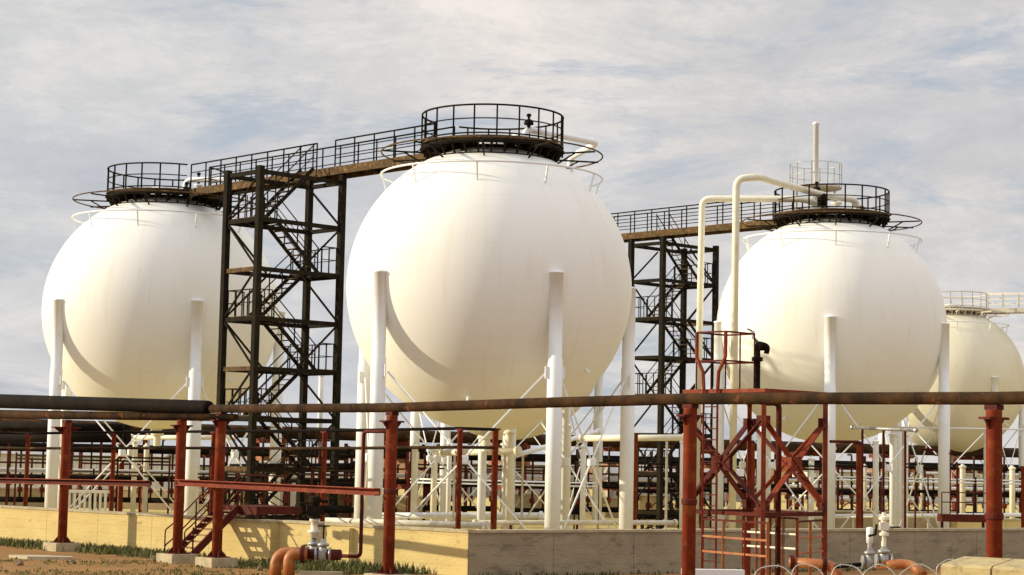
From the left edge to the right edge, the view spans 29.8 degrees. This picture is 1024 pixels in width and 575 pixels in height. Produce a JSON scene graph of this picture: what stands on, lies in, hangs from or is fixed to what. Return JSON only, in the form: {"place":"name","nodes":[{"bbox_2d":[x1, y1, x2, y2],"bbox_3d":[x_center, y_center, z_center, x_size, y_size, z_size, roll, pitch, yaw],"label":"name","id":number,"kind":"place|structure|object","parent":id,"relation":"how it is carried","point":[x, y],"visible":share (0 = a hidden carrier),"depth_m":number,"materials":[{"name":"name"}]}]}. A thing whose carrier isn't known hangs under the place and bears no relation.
{"place":"outdoors","nodes":[
{"label":"outdoors","id":0,"kind":"place"},
{"bbox_2d":[0,451,185,489],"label":"distant shed","id":1,"kind":"structure","parent":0,"point":[3,457],"depth_m":149.30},
{"bbox_2d":[0,557,335,574],"bbox_3d":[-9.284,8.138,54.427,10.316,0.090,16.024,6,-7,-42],"label":"grass","id":2,"kind":"structure","parent":0,"point":[124,562],"depth_m":58.05,"materials":[{"name":"plant"}]},
{"bbox_2d":[0,456,940,574],"bbox_3d":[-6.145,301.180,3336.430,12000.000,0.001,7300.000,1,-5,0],"label":"ground","id":3,"kind":"structure","parent":0,"point":[6,552],"depth_m":60.17,"materials":[{"name":"soil"}]},
{"bbox_2d":[43,420,81,551],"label":"pipe support","id":4,"kind":"object","parent":3,"relation":"on","point":[66,430],"visible":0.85,"depth_m":66.98,"materials":[{"name":"metal"}]},
{"bbox_2d":[0,478,150,486],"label":"channel beam","id":5,"kind":"structure","parent":4,"relation":"attached to","point":[138,483],"depth_m":65.85,"materials":[{"name":"metal"}]},
{"bbox_2d":[0,536,206,558],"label":"grass","id":6,"kind":"structure","parent":3,"relation":"on","point":[10,541],"depth_m":65.83,"materials":[{"name":"plant"}]},
{"bbox_2d":[0,505,278,560],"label":"bund wall","id":7,"kind":"structure","parent":3,"relation":"on","point":[246,538],"depth_m":67.07,"materials":[{"name":"concrete"}]},
{"bbox_2d":[156,420,197,563],"bbox_3d":[-10.629,6.553,61.423,0.950,4.805,0.950,6,-7,-41],"label":"pipe support","id":8,"kind":"object","parent":3,"relation":"on","point":[177,553],"visible":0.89,"depth_m":61.27,"materials":[{"name":"metal"}]},
{"bbox_2d":[0,410,238,420],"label":"brown pipe","id":9,"kind":"object","parent":8,"relation":"on","point":[40,414],"visible":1,"depth_m":64.70,"materials":[{"name":"metal"}]},
{"bbox_2d":[0,394,213,412],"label":"bitumen pipe","id":10,"kind":"object","parent":9,"relation":"on","point":[14,401],"visible":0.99,"depth_m":65.17,"materials":[{"name":"metal"}]},
{"bbox_2d":[131,434,236,512],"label":"level pipe","id":11,"kind":"object","parent":3,"relation":"on","point":[170,437],"visible":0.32,"depth_m":96.00,"materials":[{"name":"metal"}]},
{"bbox_2d":[195,412,237,567],"bbox_3d":[-9.103,6.349,59.690,0.950,4.965,0.950,6,-7,-41],"label":"pipe support","id":12,"kind":"object","parent":3,"relation":"on","point":[217,557],"visible":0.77,"depth_m":59.52,"materials":[{"name":"metal"}]},
{"bbox_2d":[173,479,380,495],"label":"channel beam","id":13,"kind":"structure","parent":12,"relation":"attached to","point":[294,487],"depth_m":56.60,"materials":[{"name":"metal"}]},
{"bbox_2d":[164,474,301,553],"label":"crossover steps","id":14,"kind":"structure","parent":3,"relation":"on","point":[232,511],"depth_m":63.07,"materials":[{"name":"metal"}]},
{"bbox_2d":[269,544,308,574],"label":"orange pipe","id":15,"kind":"object","parent":3,"relation":"on","point":[276,561],"visible":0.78,"depth_m":54.38,"materials":[{"name":"metal"}]},
{"bbox_2d":[283,545,307,574],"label":"orange pipe","id":16,"kind":"object","parent":3,"relation":"on","point":[292,556],"visible":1,"depth_m":53.88,"materials":[{"name":"metal"}]},
{"bbox_2d":[298,496,342,574],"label":"valve station","id":17,"kind":"object","parent":3,"relation":"on","point":[314,511],"visible":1,"depth_m":54.32,"materials":[{"name":"grey metal"}]},
{"bbox_2d":[238,555,428,574],"bbox_3d":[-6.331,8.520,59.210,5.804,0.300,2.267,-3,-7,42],"label":"grass","id":18,"kind":"structure","parent":3,"relation":"on","point":[319,567],"depth_m":58.34,"materials":[{"name":"plant"}]},
{"bbox_2d":[278,520,468,574],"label":"bund wall","id":19,"kind":"structure","parent":3,"relation":"on","point":[440,551],"depth_m":58.74,"materials":[{"name":"concrete"}]},
{"bbox_2d":[364,412,411,574],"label":"pipe support","id":20,"kind":"object","parent":3,"relation":"on","point":[391,423],"visible":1,"depth_m":53.04,"materials":[{"name":"metal"}]},
{"bbox_2d":[342,429,385,557],"bbox_3d":[-4.079,5.830,54.202,0.423,3.646,2.303,6,-7,-41],"label":"drop pipe","id":21,"kind":"object","parent":20,"relation":"attached to","point":[359,554],"visible":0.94,"depth_m":54.57,"materials":[{"name":"metal"}]},
{"bbox_2d":[208,391,1023,412],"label":"rusty pipe","id":22,"kind":"object","parent":20,"relation":"on","point":[953,398],"visible":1,"depth_m":45.46,"materials":[{"name":"metal"}]},
{"bbox_2d":[676,404,703,574],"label":"pipe support","id":23,"kind":"object","parent":3,"relation":"on","point":[690,417],"visible":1,"depth_m":44.54,"materials":[{"name":"metal"}]},
{"bbox_2d":[701,518,769,574],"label":"guard rail section","id":24,"kind":"object","parent":3,"relation":"on","point":[724,537],"visible":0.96,"depth_m":47.55,"materials":[{"name":"orange paint"}]},
{"bbox_2d":[468,528,1023,574],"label":"bund wall","id":25,"kind":"structure","parent":3,"relation":"on","point":[532,551],"depth_m":60.99,"materials":[{"name":"grey concrete"}]},
{"bbox_2d":[742,516,798,574],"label":"guard rail section","id":26,"kind":"object","parent":3,"relation":"on","point":[783,534],"visible":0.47,"depth_m":51.78,"materials":[{"name":"orange paint"}]},
{"bbox_2d":[760,404,781,574],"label":"supply pipe","id":27,"kind":"object","parent":3,"relation":"on","point":[778,494],"visible":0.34,"depth_m":50.57,"materials":[{"name":"metal"}]},
{"bbox_2d":[795,519,824,574],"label":"guard rail section","id":28,"kind":"object","parent":3,"relation":"on","point":[810,551],"visible":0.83,"depth_m":49.08,"materials":[{"name":"orange paint"}]},
{"bbox_2d":[860,512,900,568],"bbox_3d":[8.625,6.514,45.244,1.000,2.440,0.656,1,-5,0],"label":"valve cluster","id":29,"kind":"object","parent":3,"relation":"on","point":[869,559],"visible":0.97,"depth_m":45.16,"materials":[{"name":"grey metal"}]},
{"bbox_2d":[835,562,861,568],"bbox_3d":[8.064,6.573,45.511,0.840,0.198,0.100,0,-5,14],"label":"ground pipe","id":30,"kind":"object","parent":29,"relation":"attached to","point":[859,564],"visible":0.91,"depth_m":45.49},
{"bbox_2d":[789,555,842,574],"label":"orange pipe","id":31,"kind":"object","parent":30,"relation":"attached to","point":[824,564],"visible":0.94,"depth_m":45.95,"materials":[{"name":"metal"}]},
{"bbox_2d":[876,559,926,574],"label":"orange pipe","id":32,"kind":"object","parent":29,"relation":"attached to","point":[903,564],"visible":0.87,"depth_m":44.88,"materials":[{"name":"metal"}]},
{"bbox_2d":[941,556,1023,574],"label":"concrete block","id":33,"kind":"object","parent":3,"relation":"on","point":[966,565],"visible":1,"depth_m":35.80,"materials":[{"name":"concrete"}]},
{"bbox_2d":[978,405,1008,557],"bbox_3d":[9.614,4.825,38.328,0.950,4.965,0.950,6,-7,-41],"label":"pipe support","id":34,"kind":"object","parent":3,"relation":"on","point":[994,419],"visible":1,"depth_m":38.29,"materials":[{"name":"metal"}]},
{"bbox_2d":[0,468,1018,485],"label":"rack pipe","id":35,"kind":"object","parent":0,"point":[37,470],"depth_m":111.16,"materials":[{"name":"metal"}]},
{"bbox_2d":[0,0,1023,464],"label":"sky","id":36,"kind":"structure","parent":0,"point":[920,101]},
{"bbox_2d":[451,460,573,497],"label":"distant shed","id":37,"kind":"structure","parent":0,"point":[488,491],"depth_m":174.11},
{"bbox_2d":[71,488,1018,529],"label":"bund floor","id":38,"kind":"structure","parent":0,"point":[783,503],"depth_m":150.30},
{"bbox_2d":[0,451,45,502],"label":"pipe manifold","id":39,"kind":"object","parent":38,"relation":"on","point":[40,499],"visible":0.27,"depth_m":107.27,"materials":[{"name":"metal"}]},
{"bbox_2d":[23,434,30,505],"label":"thin post","id":40,"kind":"object","parent":38,"relation":"on","point":[26,474],"visible":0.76,"depth_m":74.01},
{"bbox_2d":[0,446,493,449],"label":"thin pipe","id":41,"kind":"object","parent":40,"relation":"attached to","point":[263,448],"visible":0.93,"depth_m":65.01,"materials":[{"name":"metal"}]},
{"bbox_2d":[0,427,495,434],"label":"thin pipe","id":42,"kind":"object","parent":40,"relation":"on","point":[282,431],"visible":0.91,"depth_m":65.19,"materials":[{"name":"metal"}]},
{"bbox_2d":[0,487,115,507],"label":"bund wall","id":43,"kind":"structure","parent":38,"relation":"on","point":[35,492],"depth_m":116.74,"materials":[{"name":"beige concrete"}]},
{"bbox_2d":[0,430,130,509],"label":"level pipe","id":44,"kind":"object","parent":38,"relation":"on","point":[101,439],"visible":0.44,"depth_m":92.51,"materials":[{"name":"metal"}]},
{"bbox_2d":[0,422,130,509],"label":"level pipe","id":45,"kind":"object","parent":38,"relation":"on","point":[26,426],"visible":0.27,"depth_m":94.23,"materials":[{"name":"metal"}]},
{"bbox_2d":[68,490,108,510],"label":"slatted rack","id":46,"kind":"object","parent":38,"relation":"on","point":[95,492],"visible":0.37,"depth_m":83.26,"materials":[{"name":"metal"}]},
{"bbox_2d":[13,452,170,513],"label":"service line","id":47,"kind":"object","parent":38,"relation":"on","point":[117,461],"visible":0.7,"depth_m":88.23,"materials":[{"name":"metal"}]},
{"bbox_2d":[76,443,141,508],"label":"pipe manifold","id":48,"kind":"object","parent":38,"relation":"on","point":[125,499],"visible":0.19,"depth_m":111.44,"materials":[{"name":"metal"}]},
{"bbox_2d":[69,469,236,511],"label":"service line","id":49,"kind":"object","parent":38,"relation":"on","point":[94,474],"visible":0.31,"depth_m":90.55,"materials":[{"name":"metal"}]},
{"bbox_2d":[42,162,285,515],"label":"spherical gas tank","id":50,"kind":"object","parent":38,"relation":"on","point":[131,301],"visible":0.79,"depth_m":82.42,"materials":[{"name":"metal"}]},
{"bbox_2d":[147,440,208,511],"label":"pipe manifold","id":51,"kind":"object","parent":38,"relation":"on","point":[150,492],"visible":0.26,"depth_m":111.27,"materials":[{"name":"metal"}]},
{"bbox_2d":[207,437,292,514],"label":"pipe manifold","id":52,"kind":"object","parent":38,"relation":"on","point":[258,453],"visible":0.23,"depth_m":97.46,"materials":[{"name":"metal"}]},
{"bbox_2d":[215,144,346,520],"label":"stair tower","id":53,"kind":"structure","parent":38,"relation":"on","point":[259,221],"depth_m":75.73,"materials":[{"name":"metal"}]},
{"bbox_2d":[123,488,438,515],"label":"bund wall","id":54,"kind":"structure","parent":38,"relation":"on","point":[401,506],"depth_m":116.02,"materials":[{"name":"beige concrete"}]},
{"bbox_2d":[223,464,354,518],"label":"service line","id":55,"kind":"object","parent":38,"relation":"on","point":[311,474],"visible":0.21,"depth_m":75.26,"materials":[{"name":"metal"}]},
{"bbox_2d":[225,461,354,514],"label":"level pipe","id":56,"kind":"object","parent":38,"relation":"on","point":[347,466],"visible":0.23,"depth_m":85.94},
{"bbox_2d":[317,451,397,512],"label":"pipe manifold","id":57,"kind":"object","parent":38,"relation":"on","point":[346,509],"visible":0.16,"depth_m":99.12,"materials":[{"name":"metal"}]},
{"bbox_2d":[309,517,489,529],"bbox_3d":[-3.817,8.374,63.751,7.016,1.500,0.319,-2,-6,30],"label":"level pipe","id":58,"kind":"object","parent":38,"relation":"on","point":[484,525],"visible":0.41,"depth_m":63.27,"materials":[{"name":"metal"}]},
{"bbox_2d":[410,442,418,519],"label":"pipe riser","id":59,"kind":"object","parent":38,"relation":"on","point":[414,474],"visible":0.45,"depth_m":77.52,"materials":[{"name":"beige paint"}]},
{"bbox_2d":[422,443,491,519],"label":"pipe manifold","id":60,"kind":"object","parent":38,"relation":"on","point":[472,458],"visible":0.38,"depth_m":107.30,"materials":[{"name":"metal"}]},
{"bbox_2d":[455,428,465,528],"bbox_3d":[-1.643,6.548,59.136,0.340,4.405,0.340,-3,-7,41],"label":"thin post","id":61,"kind":"object","parent":38,"relation":"on","point":[459,478],"visible":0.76,"depth_m":59.14,"materials":[{"name":"metal"}]},
{"bbox_2d":[382,511,543,520],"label":"level pipe","id":62,"kind":"object","parent":38,"relation":"on","point":[539,515],"visible":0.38,"depth_m":76.39,"materials":[{"name":"metal"}]},
{"bbox_2d":[408,461,544,519],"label":"service line","id":63,"kind":"object","parent":38,"relation":"on","point":[410,464],"visible":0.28,"depth_m":87.97,"materials":[{"name":"metal"}]},
{"bbox_2d":[438,446,521,528],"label":"level pipe","id":64,"kind":"object","parent":38,"relation":"on","point":[516,450],"visible":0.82,"depth_m":72.14,"materials":[{"name":"metal"}]},
{"bbox_2d":[477,434,486,529],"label":"pipe riser","id":65,"kind":"object","parent":38,"relation":"on","point":[481,488],"visible":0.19,"depth_m":71.51,"materials":[{"name":"white paint"}]},
{"bbox_2d":[346,103,635,528],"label":"spherical gas tank","id":66,"kind":"object","parent":38,"relation":"on","point":[488,266],"visible":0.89,"depth_m":67.04,"materials":[{"name":"metal"}]},
{"bbox_2d":[189,123,454,198],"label":"steel walkway","id":67,"kind":"structure","parent":66,"relation":"attached to","point":[362,169],"depth_m":78.15,"materials":[{"name":"metal"}]},
{"bbox_2d":[513,113,597,528],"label":"relief pipe","id":68,"kind":"object","parent":66,"relation":"attached to","point":[590,142],"visible":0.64,"depth_m":76.80,"materials":[{"name":"metal"}]},
{"bbox_2d":[490,428,500,529],"bbox_3d":[-0.569,6.718,61.144,0.340,4.465,0.340,-3,-7,41],"label":"thin post","id":69,"kind":"object","parent":38,"relation":"on","point":[494,480],"visible":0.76,"depth_m":61.12,"materials":[{"name":"metal"}]},
{"bbox_2d":[410,478,598,528],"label":"service line","id":70,"kind":"object","parent":38,"relation":"on","point":[515,485],"visible":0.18,"depth_m":90.28,"materials":[{"name":"white paint"}]},
{"bbox_2d":[410,375,602,527],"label":"spherical gas tank","id":71,"kind":"object","parent":38,"relation":"on","point":[531,430],"visible":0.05,"depth_m":103.37,"materials":[{"name":"metal"}]},
{"bbox_2d":[504,429,515,528],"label":"pipe riser","id":72,"kind":"object","parent":38,"relation":"on","point":[509,438],"visible":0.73,"depth_m":73.52,"materials":[{"name":"beige paint"}]},
{"bbox_2d":[515,446,580,519],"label":"pipe manifold","id":73,"kind":"object","parent":38,"relation":"on","point":[533,460],"visible":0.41,"depth_m":105.40,"materials":[{"name":"metal"}]},
{"bbox_2d":[501,428,600,528],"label":"level pipe","id":74,"kind":"object","parent":38,"relation":"on","point":[597,431],"visible":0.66,"depth_m":75.73,"materials":[{"name":"metal"}]},
{"bbox_2d":[472,519,677,528],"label":"level pipe","id":75,"kind":"object","parent":38,"relation":"on","point":[641,523],"visible":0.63,"depth_m":71.07,"materials":[{"name":"metal"}]},
{"bbox_2d":[579,443,585,528],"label":"pipe riser","id":76,"kind":"object","parent":38,"relation":"on","point":[582,475],"visible":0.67,"depth_m":81.51,"materials":[{"name":"white paint"}]},
{"bbox_2d":[570,446,619,512],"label":"pipe manifold","id":77,"kind":"object","parent":38,"relation":"on","point":[608,498],"visible":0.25,"depth_m":111.28,"materials":[{"name":"metal"}]},
{"bbox_2d":[578,434,682,528],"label":"level pipe","id":78,"kind":"object","parent":38,"relation":"on","point":[672,437],"visible":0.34,"depth_m":78.41,"materials":[{"name":"metal"}]},
{"bbox_2d":[633,433,639,528],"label":"thin post","id":79,"kind":"object","parent":38,"relation":"on","point":[635,477],"visible":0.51,"depth_m":73.56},
{"bbox_2d":[637,446,699,519],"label":"pipe manifold","id":80,"kind":"object","parent":38,"relation":"on","point":[648,490],"visible":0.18,"depth_m":99.32,"materials":[{"name":"metal"}]},
{"bbox_2d":[628,214,718,528],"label":"stair tower","id":81,"kind":"structure","parent":38,"relation":"on","point":[662,320],"depth_m":97.32,"materials":[{"name":"metal"}]},
{"bbox_2d":[754,455,821,509],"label":"pipe manifold","id":82,"kind":"object","parent":38,"relation":"on","point":[797,491],"visible":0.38,"depth_m":111.22,"materials":[{"name":"metal"}]},
{"bbox_2d":[663,508,955,528],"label":"bund wall","id":83,"kind":"structure","parent":38,"relation":"on","point":[867,522],"depth_m":106.85,"materials":[{"name":"beige concrete"}]},
{"bbox_2d":[711,183,949,528],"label":"spherical gas tank","id":84,"kind":"object","parent":38,"relation":"on","point":[833,299],"visible":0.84,"depth_m":85.02,"materials":[{"name":"metal"}]},
{"bbox_2d":[611,195,792,242],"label":"steel walkway","id":85,"kind":"structure","parent":84,"relation":"attached to","point":[686,231],"depth_m":95.29,"materials":[{"name":"metal"}]},
{"bbox_2d":[695,195,841,528],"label":"relief pipe","id":86,"kind":"object","parent":84,"relation":"attached to","point":[701,246],"visible":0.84,"depth_m":88.75,"materials":[{"name":"metal"}]},
{"bbox_2d":[728,174,863,528],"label":"relief pipe","id":87,"kind":"object","parent":84,"relation":"attached to","point":[815,190],"visible":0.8,"depth_m":82.37,"materials":[{"name":"metal"}]},
{"bbox_2d":[789,122,841,214],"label":"vent stack","id":88,"kind":"object","parent":84,"relation":"on","point":[831,188],"visible":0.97,"depth_m":90.84,"materials":[{"name":"white paint"}]},
{"bbox_2d":[854,444,862,527],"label":"thin post","id":89,"kind":"object","parent":38,"relation":"on","point":[858,485],"visible":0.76,"depth_m":75.55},
{"bbox_2d":[836,453,889,510],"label":"pipe manifold","id":90,"kind":"object","parent":38,"relation":"on","point":[851,494],"visible":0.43,"depth_m":119.31,"materials":[{"name":"metal"}]},
{"bbox_2d":[872,438,879,527],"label":"pipe riser","id":91,"kind":"object","parent":38,"relation":"on","point":[875,441],"visible":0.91,"depth_m":97.44,"materials":[{"name":"white paint"}]},
{"bbox_2d":[850,425,918,527],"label":"level pipe","id":92,"kind":"object","parent":38,"relation":"on","point":[884,429],"visible":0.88,"depth_m":81.14,"materials":[{"name":"grey metal"}]},
{"bbox_2d":[888,431,897,525],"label":"pipe riser","id":93,"kind":"object","parent":38,"relation":"on","point":[893,435],"visible":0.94,"depth_m":91.45,"materials":[{"name":"white paint"}]},
{"bbox_2d":[835,461,957,527],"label":"service line","id":94,"kind":"object","parent":38,"relation":"on","point":[915,464],"visible":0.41,"depth_m":96.88,"materials":[{"name":"metal"}]},
{"bbox_2d":[814,513,1020,527],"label":"level pipe","id":95,"kind":"object","parent":38,"relation":"on","point":[927,516],"visible":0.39,"depth_m":98.45,"materials":[{"name":"metal"}]},
{"bbox_2d":[822,426,1023,527],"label":"level pipe","id":96,"kind":"object","parent":38,"relation":"on","point":[984,429],"visible":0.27,"depth_m":87.38,"materials":[{"name":"metal"}]},
{"bbox_2d":[836,476,1020,513],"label":"service line","id":97,"kind":"object","parent":38,"relation":"on","point":[928,481],"visible":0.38,"depth_m":100.94,"materials":[{"name":"white paint"}]},
{"bbox_2d":[908,454,958,512],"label":"pipe manifold","id":98,"kind":"object","parent":38,"relation":"on","point":[933,497],"visible":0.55,"depth_m":121.24,"materials":[{"name":"metal"}]},
{"bbox_2d":[878,291,1023,510],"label":"spherical gas tank","id":99,"kind":"object","parent":38,"relation":"on","point":[984,355],"visible":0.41,"depth_m":136.14,"materials":[{"name":"metal"}]},
{"bbox_2d":[987,293,1023,313],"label":"steel walkway","id":100,"kind":"structure","parent":99,"relation":"attached to","point":[1018,310],"depth_m":138.95,"materials":[{"name":"paint"}]},
{"bbox_2d":[937,492,985,527],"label":"step platform","id":101,"kind":"structure","parent":38,"relation":"on","point":[957,517],"depth_m":79.06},
{"bbox_2d":[959,455,1020,517],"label":"pipe manifold","id":102,"kind":"object","parent":38,"relation":"on","point":[973,468],"visible":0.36,"depth_m":117.44,"materials":[{"name":"metal"}]},
{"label":"pipe rack frame","id":103,"kind":"object","parent":38,"relation":"on","visible":0},
{"bbox_2d":[0,419,1018,456],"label":"rack pipe","id":104,"kind":"object","parent":103,"relation":"on","point":[468,437],"visible":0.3,"depth_m":116.87,"materials":[{"name":"metal"}]},
{"bbox_2d":[0,442,1018,466],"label":"rack pipe","id":105,"kind":"object","parent":103,"relation":"on","point":[402,455],"visible":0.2,"depth_m":104.98,"materials":[{"name":"metal"}]},
{"bbox_2d":[0,474,1018,490],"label":"rack pipe","id":106,"kind":"object","parent":103,"relation":"on","point":[401,481],"depth_m":105.77,"materials":[{"name":"metal"}]},
{"bbox_2d":[603,465,755,501],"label":"distant shed","id":107,"kind":"structure","parent":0,"point":[615,470],"depth_m":177.85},
{"bbox_2d":[682,330,827,574],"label":"lattice tower","id":108,"kind":"structure","parent":0,"point":[790,463],"depth_m":51.05,"materials":[{"name":"metal"}]},
{"bbox_2d":[747,328,769,387],"bbox_3d":[6.614,1.935,51.645,0.625,1.676,0.292,1,-5,0],"label":"fire monitor","id":109,"kind":"object","parent":108,"relation":"on","point":[759,347],"visible":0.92,"depth_m":51.57,"materials":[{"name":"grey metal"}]},
{"bbox_2d":[792,468,1018,504],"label":"rack","id":110,"kind":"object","parent":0,"point":[848,473],"depth_m":189.16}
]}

